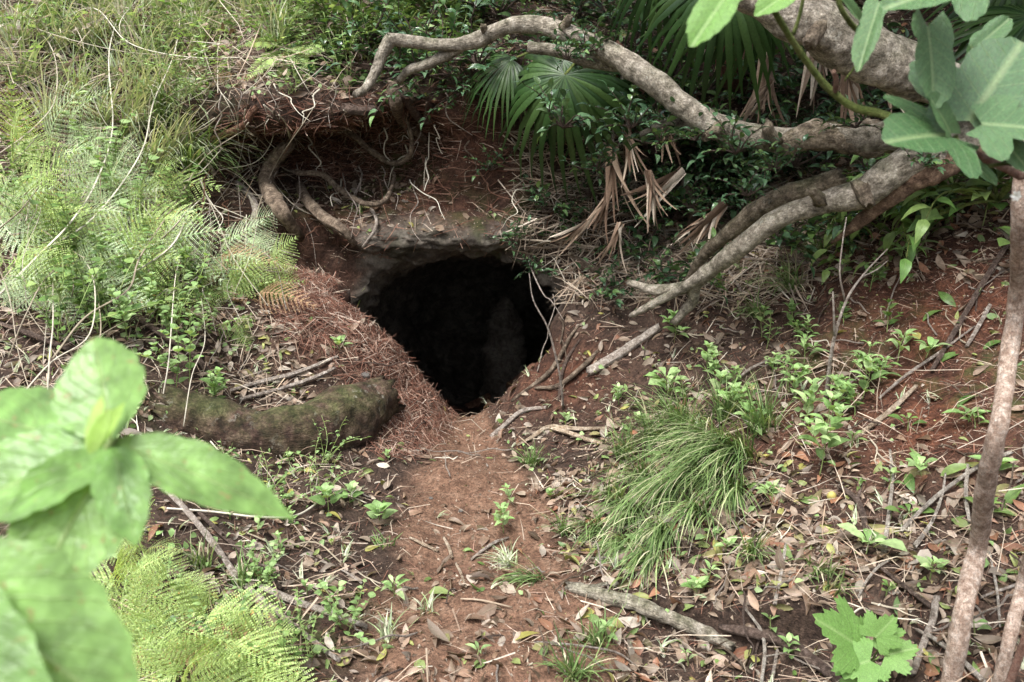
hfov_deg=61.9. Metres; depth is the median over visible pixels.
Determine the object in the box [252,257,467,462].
root fibre mat
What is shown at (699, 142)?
bush
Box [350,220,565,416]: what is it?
cave rock
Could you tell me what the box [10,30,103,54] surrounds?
dry stalk
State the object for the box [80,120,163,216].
wild herb
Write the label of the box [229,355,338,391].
stick
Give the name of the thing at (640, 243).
bush
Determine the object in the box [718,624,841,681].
fallen log
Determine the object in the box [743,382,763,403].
seedling
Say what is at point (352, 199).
rootlet
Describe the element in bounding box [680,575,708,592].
seedling
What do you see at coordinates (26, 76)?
wild herb
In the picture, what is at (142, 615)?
fern
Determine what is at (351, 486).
seedling
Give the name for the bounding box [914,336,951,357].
seedling
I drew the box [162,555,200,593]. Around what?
wild herb
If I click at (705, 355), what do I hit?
seedling
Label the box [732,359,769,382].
twig
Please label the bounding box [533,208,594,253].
bush
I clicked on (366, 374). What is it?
stone
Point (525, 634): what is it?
fallen leaf
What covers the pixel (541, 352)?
fallen twig
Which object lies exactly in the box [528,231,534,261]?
rootlet
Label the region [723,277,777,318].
grass tuft
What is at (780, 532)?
fallen twig
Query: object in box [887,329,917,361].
seedling
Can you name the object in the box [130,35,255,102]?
wild herb
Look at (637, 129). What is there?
bush
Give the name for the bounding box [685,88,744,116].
bush
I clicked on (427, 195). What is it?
rootlet
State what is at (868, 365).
seedling
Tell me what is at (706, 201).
bush
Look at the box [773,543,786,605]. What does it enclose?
stick
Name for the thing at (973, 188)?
bush
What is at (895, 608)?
fallen twig
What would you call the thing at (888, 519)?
stick
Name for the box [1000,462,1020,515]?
fallen twig
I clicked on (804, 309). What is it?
fallen twig
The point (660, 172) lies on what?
bush
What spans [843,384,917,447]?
stick
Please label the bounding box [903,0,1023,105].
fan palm
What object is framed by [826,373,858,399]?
seedling
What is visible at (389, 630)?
grass tuft
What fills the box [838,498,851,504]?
fallen leaf
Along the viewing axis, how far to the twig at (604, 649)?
2.66 m
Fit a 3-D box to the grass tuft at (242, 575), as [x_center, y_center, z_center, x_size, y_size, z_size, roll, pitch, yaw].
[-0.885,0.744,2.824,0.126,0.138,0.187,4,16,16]
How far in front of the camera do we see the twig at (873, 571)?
2.52 m
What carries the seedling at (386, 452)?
on the ground at (796, 620)
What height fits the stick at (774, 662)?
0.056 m
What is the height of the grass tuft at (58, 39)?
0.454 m
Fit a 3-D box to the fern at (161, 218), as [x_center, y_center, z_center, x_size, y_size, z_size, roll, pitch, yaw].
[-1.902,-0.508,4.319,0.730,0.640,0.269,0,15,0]
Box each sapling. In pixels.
[940,140,1023,681]
[992,554,1023,681]
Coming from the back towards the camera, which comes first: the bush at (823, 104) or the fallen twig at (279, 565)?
the bush at (823, 104)
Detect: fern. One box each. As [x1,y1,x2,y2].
[0,9,65,28]
[0,83,67,180]
[0,98,74,219]
[0,144,112,258]
[0,147,141,245]
[0,170,68,265]
[0,225,82,301]
[0,244,54,314]
[0,248,107,330]
[3,0,75,27]
[10,247,79,303]
[19,83,98,184]
[29,233,158,323]
[33,230,132,294]
[42,99,98,119]
[49,138,164,229]
[52,85,130,168]
[61,129,154,209]
[63,130,162,191]
[68,209,181,276]
[74,9,156,46]
[83,195,194,322]
[90,543,204,627]
[95,177,206,255]
[101,272,134,291]
[106,205,230,291]
[106,501,191,573]
[107,568,187,681]
[109,152,221,215]
[110,565,236,674]
[117,547,218,606]
[122,602,184,648]
[130,616,274,681]
[133,637,225,675]
[134,246,197,277]
[140,0,212,22]
[149,579,285,654]
[149,625,309,681]
[151,6,233,34]
[168,201,215,224]
[171,170,204,275]
[177,75,194,96]
[178,613,267,647]
[179,41,226,55]
[179,267,231,315]
[180,215,264,292]
[182,605,299,670]
[184,631,316,681]
[203,242,280,277]
[205,71,266,132]
[205,250,278,298]
[207,10,270,35]
[217,314,254,349]
[230,281,318,313]
[240,266,304,306]
[242,36,328,80]
[243,234,299,285]
[244,208,283,259]
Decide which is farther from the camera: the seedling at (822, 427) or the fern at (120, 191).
the fern at (120, 191)
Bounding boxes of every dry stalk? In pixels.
[0,129,43,171]
[0,271,29,388]
[0,277,77,317]
[1,55,84,66]
[8,275,47,338]
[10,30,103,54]
[22,206,40,300]
[26,183,40,290]
[37,169,98,175]
[43,277,46,360]
[53,28,122,146]
[64,283,73,332]
[66,130,78,197]
[78,169,150,251]
[80,79,186,105]
[93,4,173,13]
[111,232,174,310]
[115,208,213,269]
[116,117,214,167]
[119,122,160,149]
[123,148,221,226]
[124,137,151,217]
[130,277,197,319]
[139,152,204,224]
[151,234,217,273]
[160,82,218,195]
[165,73,239,85]
[175,34,255,106]
[176,92,225,170]
[187,130,245,259]
[194,142,269,155]
[199,178,267,304]
[201,157,260,198]
[202,282,216,335]
[203,167,254,232]
[203,215,221,270]
[204,52,239,150]
[216,86,241,135]
[217,15,222,92]
[220,92,254,175]
[227,215,246,321]
[228,251,286,271]
[234,196,257,292]
[238,185,285,306]
[241,161,311,214]
[242,39,298,94]
[258,73,304,155]
[259,152,316,267]
[267,114,328,190]
[283,45,312,96]
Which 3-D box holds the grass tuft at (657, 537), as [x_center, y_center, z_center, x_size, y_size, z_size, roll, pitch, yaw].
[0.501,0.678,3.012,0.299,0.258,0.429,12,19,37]
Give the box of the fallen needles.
[0,0,1023,681]
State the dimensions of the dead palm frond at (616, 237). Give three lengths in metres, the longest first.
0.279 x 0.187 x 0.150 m
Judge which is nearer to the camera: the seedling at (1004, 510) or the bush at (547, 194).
the seedling at (1004, 510)
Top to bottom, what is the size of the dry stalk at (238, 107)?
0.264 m
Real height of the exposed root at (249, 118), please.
0.225 m
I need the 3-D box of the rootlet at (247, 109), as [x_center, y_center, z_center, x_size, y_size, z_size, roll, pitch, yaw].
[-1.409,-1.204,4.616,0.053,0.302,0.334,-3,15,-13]
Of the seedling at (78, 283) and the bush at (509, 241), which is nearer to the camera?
the seedling at (78, 283)
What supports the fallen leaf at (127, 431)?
on the ground at (796, 620)
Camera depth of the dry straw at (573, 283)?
4.80 m
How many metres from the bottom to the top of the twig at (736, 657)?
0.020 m
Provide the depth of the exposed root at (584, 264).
4.84 m
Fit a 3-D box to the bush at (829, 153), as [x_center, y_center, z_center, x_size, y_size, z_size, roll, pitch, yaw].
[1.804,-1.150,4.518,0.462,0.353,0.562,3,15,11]
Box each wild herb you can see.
[0,0,72,51]
[0,12,47,89]
[0,56,19,89]
[0,124,45,181]
[0,152,39,217]
[0,167,87,260]
[0,198,150,284]
[6,50,49,90]
[7,239,135,342]
[15,0,87,55]
[24,0,95,27]
[42,225,176,333]
[45,0,129,48]
[46,118,147,177]
[54,218,150,282]
[55,84,135,179]
[57,48,111,110]
[62,223,125,271]
[63,28,92,71]
[73,215,204,299]
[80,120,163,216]
[81,0,160,35]
[83,18,125,54]
[96,211,176,270]
[111,223,181,259]
[115,228,170,303]
[119,2,181,44]
[120,28,172,80]
[125,287,202,338]
[126,0,201,50]
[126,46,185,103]
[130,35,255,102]
[134,587,246,660]
[136,1,212,62]
[139,197,254,251]
[141,26,173,64]
[146,238,211,325]
[148,0,249,52]
[148,13,234,73]
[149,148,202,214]
[154,182,193,217]
[155,7,218,47]
[157,290,248,333]
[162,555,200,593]
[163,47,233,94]
[165,244,203,293]
[168,0,233,26]
[172,14,209,64]
[194,25,235,79]
[206,571,278,621]
[211,0,308,53]
[217,441,234,453]
[223,0,264,25]
[223,244,275,293]
[238,617,316,672]
[243,536,284,596]
[245,548,279,585]
[246,0,311,51]
[252,447,314,490]
[255,51,316,93]
[260,0,304,52]
[261,588,335,638]
[263,1,312,47]
[266,33,317,86]
[267,478,305,510]
[273,452,364,505]
[274,3,370,64]
[275,0,316,29]
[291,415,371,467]
[294,3,376,58]
[295,605,353,661]
[299,12,386,92]
[313,579,375,644]
[316,0,395,60]
[326,6,376,68]
[346,0,379,37]
[390,0,438,48]
[406,13,454,85]
[419,3,441,36]
[437,0,486,37]
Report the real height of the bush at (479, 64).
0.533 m
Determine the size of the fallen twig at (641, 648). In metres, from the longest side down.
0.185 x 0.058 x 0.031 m
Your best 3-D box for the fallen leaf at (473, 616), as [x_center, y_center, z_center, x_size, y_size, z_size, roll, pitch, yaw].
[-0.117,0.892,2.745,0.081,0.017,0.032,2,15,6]
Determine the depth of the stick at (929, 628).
2.26 m
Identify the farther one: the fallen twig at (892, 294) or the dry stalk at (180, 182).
the dry stalk at (180, 182)
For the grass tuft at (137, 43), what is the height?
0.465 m
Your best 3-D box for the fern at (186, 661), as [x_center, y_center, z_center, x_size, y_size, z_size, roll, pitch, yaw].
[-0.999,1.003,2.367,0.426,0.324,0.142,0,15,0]
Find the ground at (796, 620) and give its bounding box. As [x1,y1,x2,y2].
[0,0,1023,681]
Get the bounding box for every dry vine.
[0,2,123,294]
[0,17,57,153]
[0,51,102,93]
[0,137,54,228]
[6,15,154,54]
[8,255,93,357]
[27,256,95,387]
[36,3,181,254]
[42,161,125,204]
[47,282,53,387]
[52,128,245,358]
[58,8,253,57]
[61,3,119,80]
[96,290,101,337]
[98,315,136,336]
[119,0,137,58]
[122,197,202,280]
[148,58,169,172]
[148,65,269,108]
[158,197,196,243]
[163,258,180,393]
[171,106,230,136]
[183,298,204,425]
[196,200,261,227]
[220,106,273,169]
[252,102,317,229]
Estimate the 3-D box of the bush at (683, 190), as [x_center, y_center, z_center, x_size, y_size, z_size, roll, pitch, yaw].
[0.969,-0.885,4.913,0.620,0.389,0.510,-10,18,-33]
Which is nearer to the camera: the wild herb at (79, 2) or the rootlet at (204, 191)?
the rootlet at (204, 191)
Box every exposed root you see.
[194,143,217,175]
[200,104,258,144]
[235,180,259,229]
[258,132,304,241]
[279,166,395,206]
[295,179,357,246]
[335,114,413,165]
[340,91,433,124]
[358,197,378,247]
[387,74,427,142]
[465,363,535,407]
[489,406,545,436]
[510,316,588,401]
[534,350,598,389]
[558,339,580,400]
[568,252,632,274]
[616,179,645,203]
[671,154,696,235]
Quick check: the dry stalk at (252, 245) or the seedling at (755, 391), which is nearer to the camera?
the seedling at (755, 391)
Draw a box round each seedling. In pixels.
[58,260,93,314]
[75,269,114,326]
[101,255,133,291]
[107,287,137,340]
[133,271,163,321]
[136,311,188,386]
[157,313,207,383]
[175,239,197,271]
[199,366,229,397]
[248,516,263,532]
[269,530,285,554]
[283,451,293,464]
[288,510,298,523]
[299,579,314,595]
[309,482,343,511]
[330,335,352,349]
[334,480,363,502]
[363,499,397,519]
[381,574,409,599]
[382,449,390,460]
[466,641,491,654]
[493,502,514,532]
[500,483,513,502]
[546,488,554,498]
[559,411,576,424]
[594,618,617,640]
[610,382,625,404]
[634,411,648,426]
[645,367,688,400]
[645,450,659,462]
[659,309,689,342]
[676,376,692,405]
[678,647,696,665]
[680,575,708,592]
[688,252,695,260]
[695,340,719,378]
[695,525,721,541]
[700,559,720,578]
[703,349,728,379]
[708,272,731,289]
[709,369,731,396]
[712,535,736,554]
[713,274,723,293]
[715,382,746,410]
[721,365,741,383]
[733,263,747,276]
[733,400,774,434]
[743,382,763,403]
[751,305,771,336]
[753,311,781,348]
[755,479,784,499]
[761,613,777,632]
[763,266,782,295]
[764,352,783,373]
[771,352,798,390]
[777,632,799,655]
[778,351,798,391]
[779,363,812,400]
[781,301,802,327]
[782,263,795,276]
[785,319,813,339]
[785,334,829,364]
[792,376,825,425]
[795,314,819,338]
[798,389,853,475]
[812,594,919,681]
[825,375,857,416]
[826,253,857,277]
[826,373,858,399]
[832,217,854,252]
[836,301,852,323]
[837,522,906,554]
[842,383,863,416]
[844,430,867,446]
[849,340,880,374]
[850,356,890,399]
[854,477,865,489]
[864,253,889,291]
[871,354,901,381]
[874,299,902,332]
[879,209,907,231]
[879,467,903,490]
[881,579,897,595]
[884,503,934,518]
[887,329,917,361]
[887,413,926,430]
[889,231,939,259]
[905,452,938,474]
[913,211,957,245]
[913,555,949,579]
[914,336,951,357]
[943,405,991,421]
[946,174,968,207]
[961,413,989,428]
[962,497,1014,515]
[964,169,1010,229]
[969,455,1018,469]
[973,619,991,635]
[997,226,1010,245]
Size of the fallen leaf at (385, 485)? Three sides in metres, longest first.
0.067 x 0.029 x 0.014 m
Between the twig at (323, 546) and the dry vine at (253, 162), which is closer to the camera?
the twig at (323, 546)
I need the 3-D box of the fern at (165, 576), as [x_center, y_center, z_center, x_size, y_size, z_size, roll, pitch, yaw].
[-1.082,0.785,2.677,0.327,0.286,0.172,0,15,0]
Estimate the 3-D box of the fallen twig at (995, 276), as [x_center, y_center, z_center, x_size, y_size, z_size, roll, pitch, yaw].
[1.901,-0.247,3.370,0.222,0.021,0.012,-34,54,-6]
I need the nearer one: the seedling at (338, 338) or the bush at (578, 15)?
the seedling at (338, 338)
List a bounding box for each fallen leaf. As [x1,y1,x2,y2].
[122,428,142,434]
[148,524,162,540]
[170,568,181,575]
[325,511,340,519]
[331,656,349,665]
[338,599,344,607]
[351,649,368,655]
[359,468,373,476]
[361,656,382,665]
[364,474,370,481]
[369,518,389,524]
[383,480,390,488]
[414,659,425,673]
[427,618,449,642]
[429,586,453,594]
[432,638,439,647]
[441,554,451,564]
[445,665,465,675]
[464,613,484,620]
[471,573,490,579]
[471,654,481,669]
[474,629,494,642]
[474,659,485,667]
[511,658,520,663]
[515,631,537,639]
[519,480,530,485]
[538,618,552,630]
[565,555,579,565]
[569,620,581,636]
[581,607,593,617]
[593,558,606,565]
[607,616,623,627]
[608,577,622,590]
[613,578,634,587]
[614,627,626,634]
[615,655,628,664]
[627,639,634,655]
[630,653,641,667]
[633,592,651,598]
[680,527,705,536]
[712,538,721,560]
[715,640,735,648]
[719,516,727,524]
[724,572,728,592]
[744,649,750,659]
[752,519,766,524]
[752,560,764,570]
[758,460,773,464]
[759,538,775,550]
[773,574,789,581]
[775,544,785,569]
[781,544,792,558]
[789,573,797,587]
[800,521,813,530]
[801,530,811,534]
[820,528,836,533]
[837,371,851,375]
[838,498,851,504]
[855,580,863,591]
[877,500,887,508]
[879,268,886,279]
[895,565,914,572]
[902,617,908,631]
[903,473,914,492]
[923,310,940,320]
[928,542,939,551]
[938,291,955,306]
[940,352,957,362]
[940,463,971,475]
[945,492,973,498]
[950,518,969,529]
[957,395,978,406]
[962,671,979,681]
[975,365,988,369]
[983,340,1000,348]
[1002,508,1018,515]
[1004,484,1023,507]
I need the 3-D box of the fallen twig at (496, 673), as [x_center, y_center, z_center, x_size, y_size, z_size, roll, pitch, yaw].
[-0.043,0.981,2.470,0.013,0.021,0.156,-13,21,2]
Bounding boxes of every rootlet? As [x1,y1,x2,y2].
[196,169,210,229]
[201,177,226,234]
[202,170,211,225]
[212,161,221,176]
[214,94,222,153]
[221,199,231,236]
[244,109,267,150]
[244,138,257,175]
[245,122,257,146]
[246,89,258,143]
[248,115,270,128]
[272,110,286,140]
[273,83,310,121]
[276,88,290,106]
[278,114,305,149]
[283,127,298,153]
[291,162,299,211]
[294,225,323,242]
[302,89,319,125]
[304,123,332,143]
[306,178,338,198]
[307,136,320,169]
[308,120,323,165]
[328,82,336,127]
[328,113,346,141]
[329,100,352,154]
[330,178,341,206]
[332,153,344,187]
[342,173,357,236]
[349,85,366,115]
[354,169,362,219]
[355,142,364,185]
[358,165,371,196]
[373,118,394,147]
[374,102,404,143]
[375,170,390,225]
[381,166,397,209]
[382,83,393,131]
[383,127,389,160]
[388,145,407,185]
[391,126,415,144]
[395,97,408,143]
[400,140,424,160]
[407,182,423,204]
[409,179,444,218]
[410,181,419,239]
[412,121,420,156]
[419,101,427,136]
[420,151,452,201]
[424,132,429,175]
[424,157,428,190]
[434,125,442,153]
[443,89,471,134]
[464,140,476,182]
[475,184,519,203]
[478,171,509,198]
[487,200,519,232]
[490,204,513,224]
[502,189,524,227]
[505,222,545,250]
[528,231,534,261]
[528,256,563,319]
[547,201,588,213]
[548,248,593,276]
[554,194,563,236]
[556,317,566,364]
[558,247,576,269]
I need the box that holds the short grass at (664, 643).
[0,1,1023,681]
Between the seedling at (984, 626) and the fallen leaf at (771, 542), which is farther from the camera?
the fallen leaf at (771, 542)
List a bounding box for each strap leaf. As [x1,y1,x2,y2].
[0,28,111,42]
[0,90,94,96]
[61,51,88,71]
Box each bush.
[237,0,365,43]
[259,0,377,19]
[271,21,367,80]
[280,0,425,75]
[301,0,417,72]
[307,0,456,86]
[314,0,530,126]
[316,0,457,38]
[328,0,474,53]
[368,0,512,51]
[380,0,513,47]
[381,10,505,128]
[395,0,546,70]
[397,0,483,8]
[423,0,601,18]
[427,0,590,29]
[463,143,515,180]
[485,215,536,256]
[495,0,622,35]
[509,0,619,54]
[511,174,588,219]
[513,250,564,279]
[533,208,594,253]
[534,79,643,153]
[543,150,626,209]
[554,0,662,30]
[575,254,639,307]
[578,35,640,89]
[582,113,650,137]
[592,0,679,68]
[593,204,691,268]
[601,164,704,228]
[603,140,708,186]
[611,74,662,123]
[617,8,721,97]
[617,96,706,175]
[619,70,711,144]
[622,11,715,90]
[622,230,696,283]
[629,90,755,158]
[636,147,716,194]
[637,168,729,247]
[642,155,730,216]
[643,34,791,97]
[643,142,729,162]
[644,103,716,156]
[644,139,742,206]
[645,227,732,304]
[658,140,763,232]
[658,165,740,218]
[673,90,812,188]
[684,97,793,186]
[684,172,758,221]
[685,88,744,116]
[692,151,773,200]
[698,147,782,218]
[700,112,767,168]
[710,104,800,184]
[711,60,864,115]
[718,147,772,174]
[725,214,824,277]
[732,43,804,82]
[738,199,832,252]
[752,57,831,98]
[752,104,854,188]
[755,41,869,97]
[756,101,866,176]
[773,101,840,126]
[776,102,887,173]
[780,212,887,273]
[791,169,907,283]
[797,170,848,220]
[800,27,924,122]
[811,74,883,118]
[811,153,1005,265]
[816,98,888,158]
[832,0,903,35]
[832,168,1009,238]
[835,154,884,171]
[848,166,1012,283]
[851,158,946,218]
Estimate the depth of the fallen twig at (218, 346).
4.09 m
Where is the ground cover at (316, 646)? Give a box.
[0,0,1023,681]
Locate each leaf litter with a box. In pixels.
[0,0,384,107]
[0,0,1023,681]
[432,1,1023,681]
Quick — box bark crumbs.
[0,0,1023,681]
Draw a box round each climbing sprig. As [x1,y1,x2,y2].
[514,76,620,143]
[537,29,595,71]
[548,11,634,56]
[560,133,635,186]
[576,79,666,144]
[617,96,712,164]
[654,103,729,149]
[678,104,784,169]
[703,158,786,210]
[736,132,813,185]
[810,92,899,134]
[901,147,953,174]
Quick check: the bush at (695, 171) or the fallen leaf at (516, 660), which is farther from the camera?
the bush at (695, 171)
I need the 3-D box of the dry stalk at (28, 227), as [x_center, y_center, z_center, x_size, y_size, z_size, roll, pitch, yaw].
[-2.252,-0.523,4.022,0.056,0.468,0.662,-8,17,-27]
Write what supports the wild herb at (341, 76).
on the ground at (796, 620)
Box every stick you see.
[0,321,69,350]
[133,314,214,375]
[165,492,237,578]
[196,511,283,589]
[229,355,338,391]
[239,367,335,400]
[241,583,340,662]
[259,584,367,628]
[409,536,438,552]
[442,536,453,558]
[470,536,508,559]
[516,424,618,445]
[550,427,603,444]
[745,607,786,681]
[771,649,778,681]
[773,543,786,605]
[837,483,871,540]
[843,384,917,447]
[878,326,975,398]
[879,566,930,608]
[881,449,894,552]
[899,450,1012,532]
[910,595,939,676]
[913,472,945,547]
[915,628,986,681]
[930,239,1009,371]
[964,463,970,523]
[965,304,991,347]
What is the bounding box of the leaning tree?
[352,0,1010,325]
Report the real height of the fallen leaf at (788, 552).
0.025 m
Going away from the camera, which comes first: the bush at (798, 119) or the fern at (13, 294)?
the fern at (13, 294)
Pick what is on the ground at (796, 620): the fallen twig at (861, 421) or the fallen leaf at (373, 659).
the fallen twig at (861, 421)
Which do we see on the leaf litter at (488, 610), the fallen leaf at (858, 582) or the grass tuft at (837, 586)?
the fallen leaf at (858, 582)
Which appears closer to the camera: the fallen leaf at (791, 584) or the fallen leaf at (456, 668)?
the fallen leaf at (456, 668)
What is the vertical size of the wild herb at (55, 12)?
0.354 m
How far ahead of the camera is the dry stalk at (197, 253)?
4.24 m
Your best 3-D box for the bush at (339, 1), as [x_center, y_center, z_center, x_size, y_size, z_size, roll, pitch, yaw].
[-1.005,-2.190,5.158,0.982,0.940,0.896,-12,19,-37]
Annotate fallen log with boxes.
[148,375,406,458]
[564,581,735,651]
[586,323,662,376]
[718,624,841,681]
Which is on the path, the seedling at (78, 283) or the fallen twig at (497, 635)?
the fallen twig at (497, 635)
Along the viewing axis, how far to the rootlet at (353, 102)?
4.42 m
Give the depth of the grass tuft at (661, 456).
3.37 m
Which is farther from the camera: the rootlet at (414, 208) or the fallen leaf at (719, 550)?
the rootlet at (414, 208)
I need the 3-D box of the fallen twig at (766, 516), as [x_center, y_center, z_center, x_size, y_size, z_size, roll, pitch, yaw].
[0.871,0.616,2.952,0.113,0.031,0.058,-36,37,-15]
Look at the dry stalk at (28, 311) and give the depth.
3.72 m
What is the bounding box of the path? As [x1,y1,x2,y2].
[361,403,623,681]
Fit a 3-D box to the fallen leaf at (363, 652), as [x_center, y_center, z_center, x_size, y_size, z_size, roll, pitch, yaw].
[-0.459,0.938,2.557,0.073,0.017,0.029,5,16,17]
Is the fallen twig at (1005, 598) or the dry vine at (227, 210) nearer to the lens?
the fallen twig at (1005, 598)
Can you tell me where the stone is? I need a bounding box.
[360,371,370,377]
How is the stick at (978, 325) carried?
on the ground at (796, 620)
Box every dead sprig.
[529,273,563,409]
[824,217,887,399]
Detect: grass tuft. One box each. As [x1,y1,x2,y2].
[0,0,58,49]
[0,6,68,86]
[3,0,115,52]
[14,46,104,129]
[30,29,131,103]
[40,48,153,129]
[42,0,125,52]
[55,10,179,86]
[62,0,168,35]
[80,0,137,16]
[103,97,233,177]
[105,13,210,94]
[105,26,192,111]
[109,1,184,69]
[109,54,185,137]
[134,45,218,129]
[138,0,192,17]
[146,34,235,129]
[147,0,240,40]
[150,61,257,166]
[173,109,277,177]
[181,527,219,572]
[195,0,233,15]
[215,0,326,50]
[220,545,262,592]
[225,0,276,26]
[238,254,274,275]
[259,212,272,227]
[352,205,365,214]
[369,527,402,549]
[369,604,420,642]
[409,588,440,614]
[479,536,520,570]
[493,552,547,591]
[509,438,548,466]
[533,507,587,540]
[533,620,616,681]
[550,503,606,551]
[557,602,626,655]
[561,456,650,518]
[568,491,664,544]
[577,526,645,573]
[583,412,647,463]
[588,427,665,499]
[591,508,680,573]
[591,542,684,599]
[600,458,697,539]
[601,383,694,448]
[619,418,706,486]
[620,362,758,485]
[620,370,729,436]
[621,431,734,520]
[638,396,783,501]
[638,482,732,549]
[678,459,773,527]
[687,363,760,421]
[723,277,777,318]
[726,519,791,568]
[727,358,817,435]
[743,243,820,296]
[768,213,846,257]
[788,553,855,583]
[815,548,867,597]
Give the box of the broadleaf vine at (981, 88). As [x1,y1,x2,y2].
[686,0,1023,681]
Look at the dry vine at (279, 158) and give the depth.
4.70 m
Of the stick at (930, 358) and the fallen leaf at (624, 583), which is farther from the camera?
the stick at (930, 358)
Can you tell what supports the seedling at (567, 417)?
on the ground at (796, 620)
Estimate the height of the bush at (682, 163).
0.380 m
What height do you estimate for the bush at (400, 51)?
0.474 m
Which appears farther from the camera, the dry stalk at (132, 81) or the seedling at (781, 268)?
the dry stalk at (132, 81)
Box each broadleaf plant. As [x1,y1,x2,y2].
[0,337,292,574]
[0,537,139,681]
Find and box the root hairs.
[145,46,586,275]
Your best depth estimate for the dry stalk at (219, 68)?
4.67 m
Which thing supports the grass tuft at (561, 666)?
on the path
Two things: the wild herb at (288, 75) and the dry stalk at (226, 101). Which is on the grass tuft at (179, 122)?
the dry stalk at (226, 101)
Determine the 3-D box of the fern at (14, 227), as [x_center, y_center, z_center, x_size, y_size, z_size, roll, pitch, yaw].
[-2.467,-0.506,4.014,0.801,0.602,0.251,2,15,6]
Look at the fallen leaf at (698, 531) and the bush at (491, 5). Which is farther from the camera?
the bush at (491, 5)
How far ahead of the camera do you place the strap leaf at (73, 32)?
5.01 m
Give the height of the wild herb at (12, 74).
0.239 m
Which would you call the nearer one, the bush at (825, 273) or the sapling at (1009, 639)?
the sapling at (1009, 639)
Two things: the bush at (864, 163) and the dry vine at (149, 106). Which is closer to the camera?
the bush at (864, 163)
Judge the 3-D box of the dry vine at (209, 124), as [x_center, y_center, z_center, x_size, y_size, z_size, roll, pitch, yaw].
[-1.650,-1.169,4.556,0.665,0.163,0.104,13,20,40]
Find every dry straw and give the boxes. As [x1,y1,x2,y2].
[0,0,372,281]
[0,0,1023,681]
[0,0,1023,681]
[494,109,836,314]
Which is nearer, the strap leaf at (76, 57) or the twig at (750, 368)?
the twig at (750, 368)
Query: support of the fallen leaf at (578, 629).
on the leaf litter at (488, 610)
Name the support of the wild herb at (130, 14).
on the ground at (796, 620)
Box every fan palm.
[461,40,649,236]
[609,0,869,127]
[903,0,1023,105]
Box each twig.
[44,333,96,337]
[146,377,162,392]
[166,503,317,518]
[209,331,224,362]
[247,532,341,562]
[261,564,298,569]
[290,477,366,503]
[341,569,361,583]
[341,632,417,647]
[351,361,411,365]
[355,569,382,587]
[375,668,403,681]
[391,582,418,589]
[422,448,480,455]
[442,588,456,603]
[455,562,466,587]
[460,598,512,607]
[461,448,513,452]
[476,634,503,641]
[495,664,498,681]
[534,641,636,665]
[537,334,547,371]
[538,626,548,673]
[552,640,611,671]
[554,558,594,592]
[558,445,616,462]
[574,483,593,517]
[585,556,627,560]
[595,540,608,588]
[629,646,653,650]
[667,539,698,549]
[675,329,715,339]
[684,535,700,553]
[688,544,700,575]
[698,283,744,313]
[709,640,751,674]
[715,560,730,601]
[717,530,768,554]
[719,304,754,321]
[727,269,742,291]
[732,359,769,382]
[738,472,772,505]
[741,288,749,318]
[742,590,753,657]
[743,256,819,263]
[752,529,761,552]
[753,509,775,529]
[755,640,759,665]
[763,576,794,590]
[776,520,790,547]
[778,473,799,482]
[779,336,798,356]
[783,300,816,317]
[794,657,819,668]
[806,337,829,346]
[817,305,827,323]
[820,270,865,282]
[836,339,863,343]
[842,419,881,429]
[849,603,880,612]
[850,298,869,313]
[858,560,889,597]
[869,438,896,477]
[870,565,904,569]
[871,602,917,616]
[884,275,899,317]
[887,526,909,531]
[925,312,936,334]
[932,607,999,631]
[938,444,981,458]
[939,381,982,397]
[945,309,965,343]
[949,496,964,513]
[951,257,1009,263]
[963,218,1006,233]
[972,268,1009,294]
[975,605,991,627]
[981,583,1014,598]
[988,545,1000,627]
[989,594,1012,614]
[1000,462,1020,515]
[1007,551,1020,563]
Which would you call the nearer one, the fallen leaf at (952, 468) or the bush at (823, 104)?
the fallen leaf at (952, 468)
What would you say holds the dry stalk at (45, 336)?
on the ground at (796, 620)
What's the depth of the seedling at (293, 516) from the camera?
3.26 m
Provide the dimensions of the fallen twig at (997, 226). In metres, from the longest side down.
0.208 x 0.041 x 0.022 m
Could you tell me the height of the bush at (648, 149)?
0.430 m
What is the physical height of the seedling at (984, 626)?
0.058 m
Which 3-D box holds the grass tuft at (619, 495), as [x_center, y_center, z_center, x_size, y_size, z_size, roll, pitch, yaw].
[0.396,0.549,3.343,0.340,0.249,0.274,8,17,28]
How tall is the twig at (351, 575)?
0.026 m
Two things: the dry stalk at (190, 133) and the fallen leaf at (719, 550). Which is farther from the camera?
the dry stalk at (190, 133)
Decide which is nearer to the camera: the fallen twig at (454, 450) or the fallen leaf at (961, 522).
the fallen leaf at (961, 522)
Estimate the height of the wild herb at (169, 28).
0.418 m
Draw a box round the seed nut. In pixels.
[827,491,835,499]
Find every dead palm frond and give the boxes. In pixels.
[550,219,587,252]
[575,194,611,242]
[595,222,626,272]
[621,166,685,227]
[642,170,676,233]
[653,109,680,165]
[671,201,727,252]
[742,78,773,120]
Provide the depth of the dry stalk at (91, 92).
4.78 m
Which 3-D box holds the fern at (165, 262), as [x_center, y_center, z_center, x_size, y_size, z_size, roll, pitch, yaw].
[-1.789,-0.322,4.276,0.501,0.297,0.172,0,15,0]
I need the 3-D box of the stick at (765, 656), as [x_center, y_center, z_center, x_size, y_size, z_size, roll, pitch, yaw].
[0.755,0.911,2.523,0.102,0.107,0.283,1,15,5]
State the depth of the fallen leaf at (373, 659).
2.53 m
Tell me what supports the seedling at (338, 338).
on the root fibre mat
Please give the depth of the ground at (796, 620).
3.78 m
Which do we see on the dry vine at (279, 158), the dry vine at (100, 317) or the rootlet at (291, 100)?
the rootlet at (291, 100)

